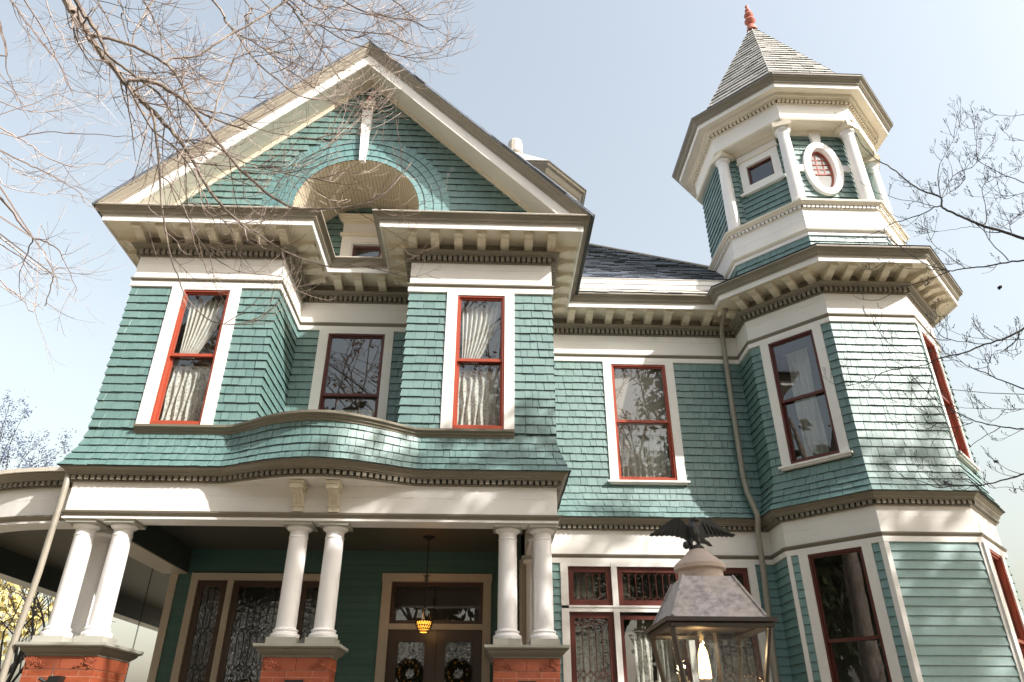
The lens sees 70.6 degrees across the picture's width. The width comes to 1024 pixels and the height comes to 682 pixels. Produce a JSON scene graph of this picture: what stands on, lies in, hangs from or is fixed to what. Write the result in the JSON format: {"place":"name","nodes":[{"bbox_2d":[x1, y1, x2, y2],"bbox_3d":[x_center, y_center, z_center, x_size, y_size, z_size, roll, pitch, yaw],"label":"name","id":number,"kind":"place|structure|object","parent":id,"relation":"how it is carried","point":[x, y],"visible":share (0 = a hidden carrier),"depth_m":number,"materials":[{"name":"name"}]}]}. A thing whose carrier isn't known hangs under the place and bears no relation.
{"place":"outdoors","nodes":[
{"label":"outdoors","id":0,"kind":"place"},
{"bbox_2d":[0,0,1023,681],"label":"sky","id":1,"kind":"structure","parent":0,"point":[608,93],"materials":[{"name":"white"}]},
{"bbox_2d":[951,389,1023,394],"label":"overhead wire","id":2,"kind":"object","parent":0,"point":[991,393],"visible":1,"depth_m":10.48,"materials":[{"name":"black metal"}]},
{"label":"lawn","id":3,"kind":"structure","parent":0,"visible":0},
{"bbox_2d":[0,580,53,659],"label":"autumn tree","id":4,"kind":"object","parent":3,"relation":"on","point":[16,599],"visible":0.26,"depth_m":24.01,"materials":[{"name":"yellow plant"}]},
{"bbox_2d":[0,390,76,469],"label":"crape myrtle","id":5,"kind":"object","parent":3,"relation":"on","point":[22,442],"visible":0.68,"depth_m":14.91,"materials":[{"name":"grey plant"}]},
{"bbox_2d":[0,579,113,681],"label":"bare tree","id":6,"kind":"object","parent":3,"relation":"on","point":[19,657],"visible":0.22,"depth_m":16.30,"materials":[{"name":"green plant"}]},
{"bbox_2d":[0,0,139,371],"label":"bare tree","id":7,"kind":"object","parent":3,"relation":"on","point":[26,229],"visible":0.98,"depth_m":10.95,"materials":[{"name":"brown plant"}]},
{"bbox_2d":[22,0,478,324],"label":"bare tree","id":8,"kind":"object","parent":3,"relation":"on","point":[105,57],"visible":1,"depth_m":6.67,"materials":[{"name":"brown plant"}]},
{"bbox_2d":[0,5,1023,681],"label":"victorian house","id":9,"kind":"structure","parent":3,"relation":"on","point":[274,513],"depth_m":11.46,"materials":[{"name":"teal paint"}]},
{"bbox_2d":[38,665,65,681],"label":"floodlight","id":10,"kind":"object","parent":9,"relation":"attached to","point":[51,678],"visible":1,"depth_m":8.25,"materials":[{"name":"black metal"}]},
{"bbox_2d":[124,568,152,681],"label":"swing chain","id":11,"kind":"object","parent":9,"relation":"hanging from","point":[140,617],"visible":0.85,"depth_m":13.43,"materials":[{"name":"black metal"}]},
{"bbox_2d":[161,366,210,420],"bbox_3d":[-4.630,0.794,10.322,0.650,0.971,0.077,1,-29,-2],"label":"lace curtain","id":12,"kind":"object","parent":9,"relation":"hanging from","point":[185,395],"visible":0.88,"depth_m":10.34,"materials":[{"name":"white fabric"}]},
{"bbox_2d":[135,286,241,424],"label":"window","id":13,"kind":"structure","parent":9,"relation":"in","point":[167,354],"depth_m":10.51,"materials":[{"name":"beige paint"}]},
{"bbox_2d":[180,299,225,358],"bbox_3d":[-4.628,-0.185,10.851,0.570,1.000,0.070,1,-29,-2],"label":"sheer curtain","id":14,"kind":"object","parent":9,"relation":"hanging from","point":[200,329],"visible":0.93,"depth_m":10.88,"materials":[{"name":"white fabric"}]},
{"bbox_2d":[170,580,258,681],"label":"window","id":15,"kind":"structure","parent":9,"relation":"in","point":[196,622],"depth_m":12.10,"materials":[{"name":"beige paint"}]},
{"bbox_2d":[200,580,318,681],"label":"window","id":16,"kind":"structure","parent":9,"relation":"in","point":[268,600],"depth_m":12.19,"materials":[{"name":"black glass"}]},
{"bbox_2d":[296,581,319,639],"bbox_3d":[-3.316,5.315,11.669,0.506,2.766,0.048,1,-29,-2],"label":"window","id":17,"kind":"structure","parent":9,"relation":"in","point":[305,584],"depth_m":12.14,"materials":[{"name":"beige paint"}]},
{"bbox_2d":[308,330,393,472],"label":"window","id":18,"kind":"structure","parent":9,"relation":"in","point":[352,369],"depth_m":12.51,"materials":[{"name":"beige paint"}]},
{"bbox_2d":[335,410,374,416],"bbox_3d":[-2.607,1.489,11.460,0.870,0.861,0.072,1,-29,-2],"label":"lace curtain","id":19,"kind":"object","parent":18,"relation":"attached to","point":[367,412],"visible":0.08,"depth_m":11.65,"materials":[{"name":"white fabric"}]},
{"bbox_2d":[338,213,381,256],"bbox_3d":[-2.614,-1.476,13.212,1.120,1.450,0.860,1,-29,-2],"label":"attic window","id":20,"kind":"structure","parent":9,"relation":"in","point":[358,230],"depth_m":13.12,"materials":[{"name":"beige paint"}]},
{"bbox_2d":[385,630,436,681],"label":"front door","id":21,"kind":"structure","parent":9,"relation":"in","point":[394,636],"depth_m":11.87,"materials":[{"name":"brown wood"}]},
{"bbox_2d":[394,657,423,681],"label":"wreath","id":22,"kind":"object","parent":21,"relation":"attached to","point":[400,670],"visible":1,"depth_m":11.59,"materials":[{"name":"green plant"}]},
{"bbox_2d":[415,536,434,632],"bbox_3d":[-1.346,3.806,11.353,0.284,1.440,0.283,1,-29,-2],"label":"pendant lamp","id":23,"kind":"object","parent":9,"relation":"hanging from","point":[424,626],"visible":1,"depth_m":11.03,"materials":[{"name":"yellow metal"}]},
{"bbox_2d":[435,630,481,681],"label":"front door","id":24,"kind":"structure","parent":9,"relation":"in","point":[443,636],"depth_m":11.90,"materials":[{"name":"brown wood"}]},
{"bbox_2d":[444,658,471,681],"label":"wreath","id":25,"kind":"object","parent":24,"relation":"attached to","point":[456,664],"visible":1,"depth_m":11.62,"materials":[{"name":"green plant"}]},
{"bbox_2d":[440,292,513,428],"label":"window","id":26,"kind":"structure","parent":9,"relation":"in","point":[498,356],"depth_m":10.67,"materials":[{"name":"beige paint"}]},
{"bbox_2d":[457,371,499,424],"bbox_3d":[-0.478,0.872,10.449,0.680,0.971,0.077,1,-29,-2],"label":"lace curtain","id":27,"kind":"object","parent":9,"relation":"hanging from","point":[478,397],"visible":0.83,"depth_m":10.47,"materials":[{"name":"white fabric"}]},
{"bbox_2d":[462,304,500,363],"bbox_3d":[-0.475,-0.107,10.978,0.600,1.000,0.070,1,-29,-2],"label":"sheer curtain","id":28,"kind":"object","parent":9,"relation":"hanging from","point":[479,324],"visible":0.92,"depth_m":11.03,"materials":[{"name":"white fabric"}]},
{"bbox_2d":[573,572,600,681],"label":"lace curtain","id":29,"kind":"object","parent":9,"relation":"hanging from","point":[581,657],"visible":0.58,"depth_m":11.01,"materials":[{"name":"white fabric"}]},
{"bbox_2d":[560,562,632,632],"bbox_3d":[1.198,4.123,11.496,1.280,1.000,0.834,1,-29,-2],"label":"window","id":30,"kind":"structure","parent":9,"relation":"in","point":[566,573],"depth_m":11.20,"materials":[{"name":"beige paint"}]},
{"bbox_2d":[561,608,636,681],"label":"window","id":31,"kind":"structure","parent":9,"relation":"in","point":[570,671],"depth_m":10.86,"materials":[{"name":"beige paint"}]},
{"bbox_2d":[596,563,677,632],"bbox_3d":[2.136,4.141,11.524,1.618,1.000,0.834,1,-29,-2],"label":"window","id":32,"kind":"structure","parent":9,"relation":"in","point":[643,591],"depth_m":11.37,"materials":[{"name":"beige paint"}]},
{"bbox_2d":[614,369,666,434],"bbox_3d":[2.273,1.084,12.949,0.920,1.270,0.045,1,-29,-2],"label":"roller shade","id":33,"kind":"object","parent":9,"relation":"attached to","point":[639,394],"visible":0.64,"depth_m":12.94,"materials":[{"name":"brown fabric"}]},
{"bbox_2d":[633,633,653,681],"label":"lace curtain","id":34,"kind":"object","parent":9,"relation":"hanging from","point":[643,657],"visible":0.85,"depth_m":10.95,"materials":[{"name":"white fabric"}]},
{"bbox_2d":[619,434,670,476],"bbox_3d":[2.275,1.969,12.520,0.910,1.061,0.072,1,-29,-2],"label":"lace curtain","id":35,"kind":"object","parent":9,"relation":"hanging from","point":[643,455],"visible":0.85,"depth_m":12.51,"materials":[{"name":"white fabric"}]},
{"bbox_2d":[602,361,690,485],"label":"window","id":36,"kind":"structure","parent":9,"relation":"in","point":[674,438],"depth_m":12.58,"materials":[{"name":"beige paint"}]},
{"bbox_2d":[599,611,706,681],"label":"window","id":37,"kind":"structure","parent":9,"relation":"in","point":[619,619],"depth_m":10.87,"materials":[{"name":"beige paint"}]},
{"bbox_2d":[655,640,675,681],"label":"lace curtain","id":38,"kind":"object","parent":9,"relation":"hanging from","point":[664,648],"visible":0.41,"depth_m":10.95,"materials":[{"name":"white fabric"}]},
{"bbox_2d":[656,564,760,637],"bbox_3d":[3.221,4.161,11.558,1.580,1.000,0.834,1,-29,-2],"label":"window","id":39,"kind":"structure","parent":9,"relation":"in","point":[747,577],"depth_m":11.43,"materials":[{"name":"beige paint"}]},
{"bbox_2d":[671,631,772,681],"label":"window","id":40,"kind":"structure","parent":9,"relation":"in","point":[753,648],"depth_m":10.99,"materials":[{"name":"glass"}]},
{"bbox_2d":[736,139,785,197],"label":"belvedere window","id":41,"kind":"structure","parent":9,"relation":"in","point":[769,173],"depth_m":14.43,"materials":[{"name":"beige paint"}]},
{"bbox_2d":[759,324,853,472],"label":"window","id":42,"kind":"structure","parent":9,"relation":"in","point":[791,446],"depth_m":11.98,"materials":[{"name":"beige paint"}]},
{"bbox_2d":[785,348,828,456],"bbox_3d":[4.914,1.086,12.029,0.400,2.081,0.119,-24,-37,37],"label":"lace curtain","id":43,"kind":"object","parent":9,"relation":"hanging from","point":[811,426],"visible":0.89,"depth_m":12.04,"materials":[{"name":"white fabric"}]},
{"bbox_2d":[797,130,850,195],"bbox_3d":[5.944,-3.251,14.152,1.040,1.655,0.700,1,-29,-2],"label":"oval window","id":44,"kind":"structure","parent":9,"relation":"in","point":[822,167],"depth_m":13.90,"materials":[{"name":"white paint"}]},
{"bbox_2d":[798,543,903,681],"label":"window","id":45,"kind":"structure","parent":9,"relation":"in","point":[853,638],"depth_m":10.73,"materials":[{"name":"beige paint"}]},
{"bbox_2d":[916,325,980,472],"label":"window","id":46,"kind":"structure","parent":9,"relation":"in","point":[940,378],"depth_m":11.80,"materials":[{"name":"beige paint"}]},
{"bbox_2d":[981,542,1023,679],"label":"window","id":47,"kind":"structure","parent":9,"relation":"in","point":[993,557],"depth_m":10.30,"materials":[{"name":"beige paint"}]},
{"bbox_2d":[644,516,777,681],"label":"post lantern","id":48,"kind":"object","parent":3,"relation":"on","point":[705,598],"visible":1,"depth_m":2.93,"materials":[{"name":"grey metal"}]},
{"bbox_2d":[822,97,1023,493],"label":"dogwood tree","id":49,"kind":"object","parent":3,"relation":"on","point":[999,287],"visible":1,"depth_m":9.20,"materials":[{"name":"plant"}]}
]}

